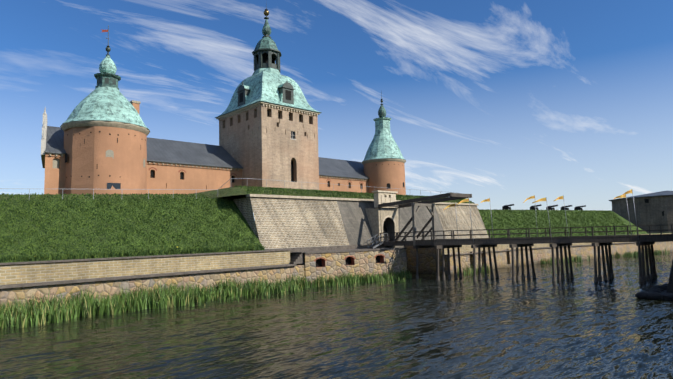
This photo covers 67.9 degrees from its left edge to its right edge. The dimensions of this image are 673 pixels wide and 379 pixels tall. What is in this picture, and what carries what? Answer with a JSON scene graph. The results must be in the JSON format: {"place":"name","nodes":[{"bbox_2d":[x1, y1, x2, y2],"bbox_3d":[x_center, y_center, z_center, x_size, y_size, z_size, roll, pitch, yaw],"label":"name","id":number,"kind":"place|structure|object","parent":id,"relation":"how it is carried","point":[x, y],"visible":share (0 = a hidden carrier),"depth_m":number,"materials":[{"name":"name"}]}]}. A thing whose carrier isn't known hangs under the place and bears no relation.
{"place":"outdoors","nodes":[
{"label":"outdoors","id":0,"kind":"place"},
{"bbox_2d":[130,100,140,113],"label":"chimney","id":1,"kind":"object","parent":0,"point":[136,105],"visible":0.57,"depth_m":71.75,"materials":[{"name":"paint"}]},
{"bbox_2d":[290,252,303,263],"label":"moat wall steps","id":2,"kind":"structure","parent":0,"point":[296,257],"depth_m":53.23,"materials":[{"name":"grey stone"}]},
{"bbox_2d":[0,252,672,378],"bbox_3d":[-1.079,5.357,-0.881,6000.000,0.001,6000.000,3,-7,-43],"label":"moat water","id":3,"kind":"structure","parent":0,"point":[581,324],"depth_m":27.05,"materials":[{"name":"blue liquid"}]},
{"bbox_2d":[0,246,669,328],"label":"reeds","id":4,"kind":"object","parent":3,"relation":"on","point":[19,315],"visible":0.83,"depth_m":40.27,"materials":[{"name":"green plant"}]},
{"bbox_2d":[0,0,672,219],"label":"sky","id":5,"kind":"structure","parent":0,"point":[506,102],"materials":[{"name":"blue"}]},
{"bbox_2d":[222,187,470,202],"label":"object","id":6,"kind":"structure","parent":0,"point":[237,196],"depth_m":64.03,"materials":[{"name":"green plant"}]},
{"bbox_2d":[216,101,319,209],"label":"square tower","id":7,"kind":"structure","parent":6,"relation":"on","point":[271,143],"depth_m":76.22,"materials":[{"name":"stone"}]},
{"bbox_2d":[215,7,321,117],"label":"tower roof","id":8,"kind":"structure","parent":7,"relation":"on","point":[267,81],"depth_m":79.50,"materials":[{"name":"teal metal"}]},
{"bbox_2d":[235,185,474,203],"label":"grass","id":9,"kind":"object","parent":6,"relation":"on","point":[356,194],"visible":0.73,"depth_m":63.53,"materials":[{"name":"green plant"}]},
{"bbox_2d":[362,158,405,194],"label":"tower","id":10,"kind":"structure","parent":6,"relation":"on","point":[387,174],"depth_m":94.32,"materials":[{"name":"paint"}]},
{"bbox_2d":[362,92,404,161],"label":"tower roof","id":11,"kind":"structure","parent":10,"relation":"on","point":[383,144],"depth_m":96.51,"materials":[{"name":"teal metal"}]},
{"bbox_2d":[290,248,406,284],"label":"gate platform","id":12,"kind":"structure","parent":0,"point":[328,263],"depth_m":56.88,"materials":[{"name":"beige stone"}]},
{"bbox_2d":[367,233,387,247],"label":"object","id":13,"kind":"object","parent":12,"relation":"on","point":[376,244],"visible":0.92,"depth_m":63.37,"materials":[{"name":"grey metal"}]},
{"bbox_2d":[233,194,488,251],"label":"rampart wall","id":14,"kind":"structure","parent":0,"point":[301,223],"depth_m":60.87,"materials":[{"name":"grey stone"}]},
{"bbox_2d":[365,190,398,243],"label":"gate portal","id":15,"kind":"object","parent":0,"point":[389,217],"visible":0.83,"depth_m":65.65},
{"bbox_2d":[379,240,412,245],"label":"drawbridge deck","id":16,"kind":"structure","parent":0,"point":[398,243],"depth_m":61.87,"materials":[{"name":"wood"}]},
{"bbox_2d":[596,233,664,235],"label":"rampart terrace","id":17,"kind":"structure","parent":0,"point":[632,234],"depth_m":104.85,"materials":[{"name":"green plant"}]},
{"bbox_2d":[478,209,633,237],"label":"rampart tufts","id":18,"kind":"object","parent":17,"relation":"on","point":[523,218],"visible":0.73,"depth_m":98.42,"materials":[{"name":"green plant"}]},
{"bbox_2d":[479,210,633,237],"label":"grass embankment","id":19,"kind":"structure","parent":17,"relation":"on","point":[538,220],"depth_m":97.47,"materials":[{"name":"green plant"}]},
{"bbox_2d":[502,204,513,209],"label":"cannon","id":20,"kind":"object","parent":19,"relation":"on","point":[505,207],"visible":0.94,"depth_m":96.03,"materials":[{"name":"black metal"}]},
{"bbox_2d":[530,204,541,209],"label":"cannon","id":21,"kind":"object","parent":19,"relation":"on","point":[532,207],"visible":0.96,"depth_m":100.64,"materials":[{"name":"black metal"}]},
{"bbox_2d":[546,205,557,209],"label":"cannon","id":22,"kind":"object","parent":19,"relation":"on","point":[549,208],"visible":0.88,"depth_m":103.52,"materials":[{"name":"black metal"}]},
{"bbox_2d":[561,205,571,209],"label":"cannon","id":23,"kind":"object","parent":19,"relation":"on","point":[563,208],"visible":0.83,"depth_m":106.26,"materials":[{"name":"black metal"}]},
{"bbox_2d":[574,205,585,209],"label":"cannon","id":24,"kind":"object","parent":19,"relation":"on","point":[577,208],"visible":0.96,"depth_m":109.08,"materials":[{"name":"black metal"}]},
{"bbox_2d":[613,212,646,233],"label":"rampart grass","id":25,"kind":"structure","parent":17,"relation":"on","point":[626,222],"depth_m":112.98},
{"bbox_2d":[612,196,672,232],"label":"bastion tower","id":26,"kind":"structure","parent":0,"point":[650,213],"depth_m":121.78,"materials":[{"name":"grey stone"}]},
{"bbox_2d":[609,191,672,201],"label":"bastion roof","id":27,"kind":"structure","parent":26,"relation":"on","point":[665,193],"depth_m":124.23,"materials":[{"name":"grey metal"}]},
{"label":"terrain","id":28,"kind":"structure","parent":0,"visible":0},
{"bbox_2d":[0,249,304,309],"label":"moat wall","id":29,"kind":"structure","parent":28,"relation":"on","point":[22,280],"depth_m":41.52,"materials":[{"name":"beige stone"}]},
{"bbox_2d":[0,244,264,262],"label":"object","id":30,"kind":"object","parent":29,"relation":"on","point":[45,257],"visible":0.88,"depth_m":42.54,"materials":[{"name":"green plant"}]},
{"bbox_2d":[413,242,656,281],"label":"bridge pilings","id":31,"kind":"object","parent":28,"relation":"on","point":[647,274],"visible":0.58,"depth_m":54.14,"materials":[{"name":"brown wood"}]},
{"bbox_2d":[415,234,672,245],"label":"bridge deck","id":32,"kind":"structure","parent":31,"relation":"on","point":[585,239],"depth_m":53.22,"materials":[{"name":"brown wood"}]},
{"bbox_2d":[378,193,471,245],"bbox_3d":[10.626,3.871,61.079,4.813,5.940,11.536,3,-7,-43],"label":"drawbridge frame","id":33,"kind":"object","parent":32,"relation":"on","point":[431,201],"visible":0.98,"depth_m":60.70,"materials":[{"name":"brown wood"}]},
{"bbox_2d":[444,203,457,233],"bbox_3d":[13.567,3.948,59.326,1.768,4.718,0.154,-1,-5,-10],"label":"flag pole","id":34,"kind":"object","parent":32,"relation":"on","point":[453,205],"visible":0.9,"depth_m":59.53,"materials":[{"name":"yellow fabric"}]},
{"bbox_2d":[456,198,473,242],"bbox_3d":[14.177,3.413,55.213,1.796,5.006,0.158,-1,-5,-6],"label":"flag pole","id":35,"kind":"object","parent":32,"relation":"on","point":[466,200],"visible":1,"depth_m":55.38,"materials":[{"name":"yellow fabric"}]},
{"bbox_2d":[480,198,493,237],"bbox_3d":[17.469,3.529,58.005,1.479,5.109,0.175,0,-5,-11],"label":"flag pole","id":36,"kind":"object","parent":32,"relation":"on","point":[486,200],"visible":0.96,"depth_m":58.19,"materials":[{"name":"yellow fabric"}]},
{"bbox_2d":[380,224,672,240],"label":"bridge railing","id":37,"kind":"object","parent":32,"relation":"on","point":[452,235],"visible":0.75,"depth_m":54.34,"materials":[{"name":"brown wood"}]},
{"bbox_2d":[523,195,537,236],"bbox_3d":[21.894,3.225,56.497,1.612,5.207,0.147,-1,-5,-10],"label":"flag pole","id":38,"kind":"object","parent":32,"relation":"on","point":[531,197],"visible":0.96,"depth_m":56.71,"materials":[{"name":"yellow fabric"}]},
{"bbox_2d":[532,198,551,240],"bbox_3d":[21.631,3.132,52.519,1.914,4.690,0.163,-1,-5,-4],"label":"flag pole","id":39,"kind":"object","parent":32,"relation":"on","point":[542,199],"visible":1,"depth_m":52.67,"materials":[{"name":"yellow fabric"}]},
{"bbox_2d":[553,195,568,236],"bbox_3d":[24.937,3.145,55.484,1.520,5.028,0.144,-1,-5,-8],"label":"flag pole","id":40,"kind":"object","parent":32,"relation":"on","point":[560,197],"visible":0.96,"depth_m":55.65,"materials":[{"name":"yellow fabric"}]},
{"bbox_2d":[614,195,631,234],"bbox_3d":[30.622,2.882,53.453,1.786,4.888,0.128,-1,-5,-3],"label":"flag pole","id":41,"kind":"object","parent":32,"relation":"on","point":[620,196],"visible":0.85,"depth_m":53.59,"materials":[{"name":"yellow fabric"}]},
{"bbox_2d":[621,189,638,239],"bbox_3d":[29.267,2.485,49.947,1.643,5.113,0.176,-1,-5,-10],"label":"flag pole","id":42,"kind":"object","parent":32,"relation":"on","point":[629,191],"visible":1,"depth_m":50.09,"materials":[{"name":"yellow fabric"}]},
{"bbox_2d":[405,233,672,274],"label":"moat wall","id":43,"kind":"structure","parent":28,"relation":"on","point":[426,261],"depth_m":73.03,"materials":[{"name":"beige stone"}]},
{"bbox_2d":[635,283,672,299],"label":"boat","id":44,"kind":"object","parent":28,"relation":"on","point":[658,292],"visible":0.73,"depth_m":37.61,"materials":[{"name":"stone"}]},
{"bbox_2d":[667,260,672,292],"bbox_3d":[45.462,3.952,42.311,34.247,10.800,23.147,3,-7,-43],"label":"sail","id":45,"kind":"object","parent":28,"relation":"on","point":[670,287],"depth_m":38.68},
{"bbox_3d":[-45.017,7.620,54.644,51.490,10.450,55.000,3,-7,-43],"label":"rampart","id":46,"kind":"object","parent":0,"visible":0},
{"bbox_2d":[0,193,221,199],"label":"rampart grass","id":47,"kind":"structure","parent":46,"relation":"on","point":[96,195],"depth_m":49.65,"materials":[{"name":"green plant"}]},
{"bbox_2d":[61,120,149,193],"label":"tower","id":48,"kind":"structure","parent":47,"relation":"on","point":[105,157],"depth_m":58.55,"materials":[{"name":"paint"}]},
{"bbox_2d":[60,25,149,132],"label":"tower roof","id":49,"kind":"structure","parent":48,"relation":"on","point":[105,100],"depth_m":60.84,"materials":[{"name":"teal metal"}]},
{"bbox_2d":[44,152,368,194],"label":"wall","id":50,"kind":"structure","parent":47,"relation":"on","point":[163,175],"depth_m":70.06,"materials":[{"name":"orange paint"}]},
{"bbox_2d":[41,108,46,167],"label":"gable","id":51,"kind":"structure","parent":50,"relation":"attached to","point":[44,134],"depth_m":60.27,"materials":[{"name":"white paint"}]},
{"bbox_2d":[45,126,368,178],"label":"castle roof","id":52,"kind":"structure","parent":50,"relation":"on","point":[169,151],"depth_m":74.29,"materials":[{"name":"grey tile"}]},
{"bbox_2d":[194,187,246,197],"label":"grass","id":53,"kind":"structure","parent":47,"relation":"on","point":[229,191],"depth_m":56.81,"materials":[{"name":"green plant"}]},
{"bbox_2d":[0,178,456,198],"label":"railing","id":54,"kind":"object","parent":47,"relation":"on","point":[222,185],"visible":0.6,"depth_m":55.70,"materials":[{"name":"grey"}]},
{"bbox_2d":[0,197,260,262],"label":"rampart tufts","id":55,"kind":"object","parent":46,"relation":"on","point":[68,224],"visible":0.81,"depth_m":45.74,"materials":[{"name":"green plant"}]},
{"bbox_2d":[0,198,264,262],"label":"grass embankment","id":56,"kind":"structure","parent":46,"relation":"on","point":[174,227],"depth_m":45.24,"materials":[{"name":"green plant"}]}
]}

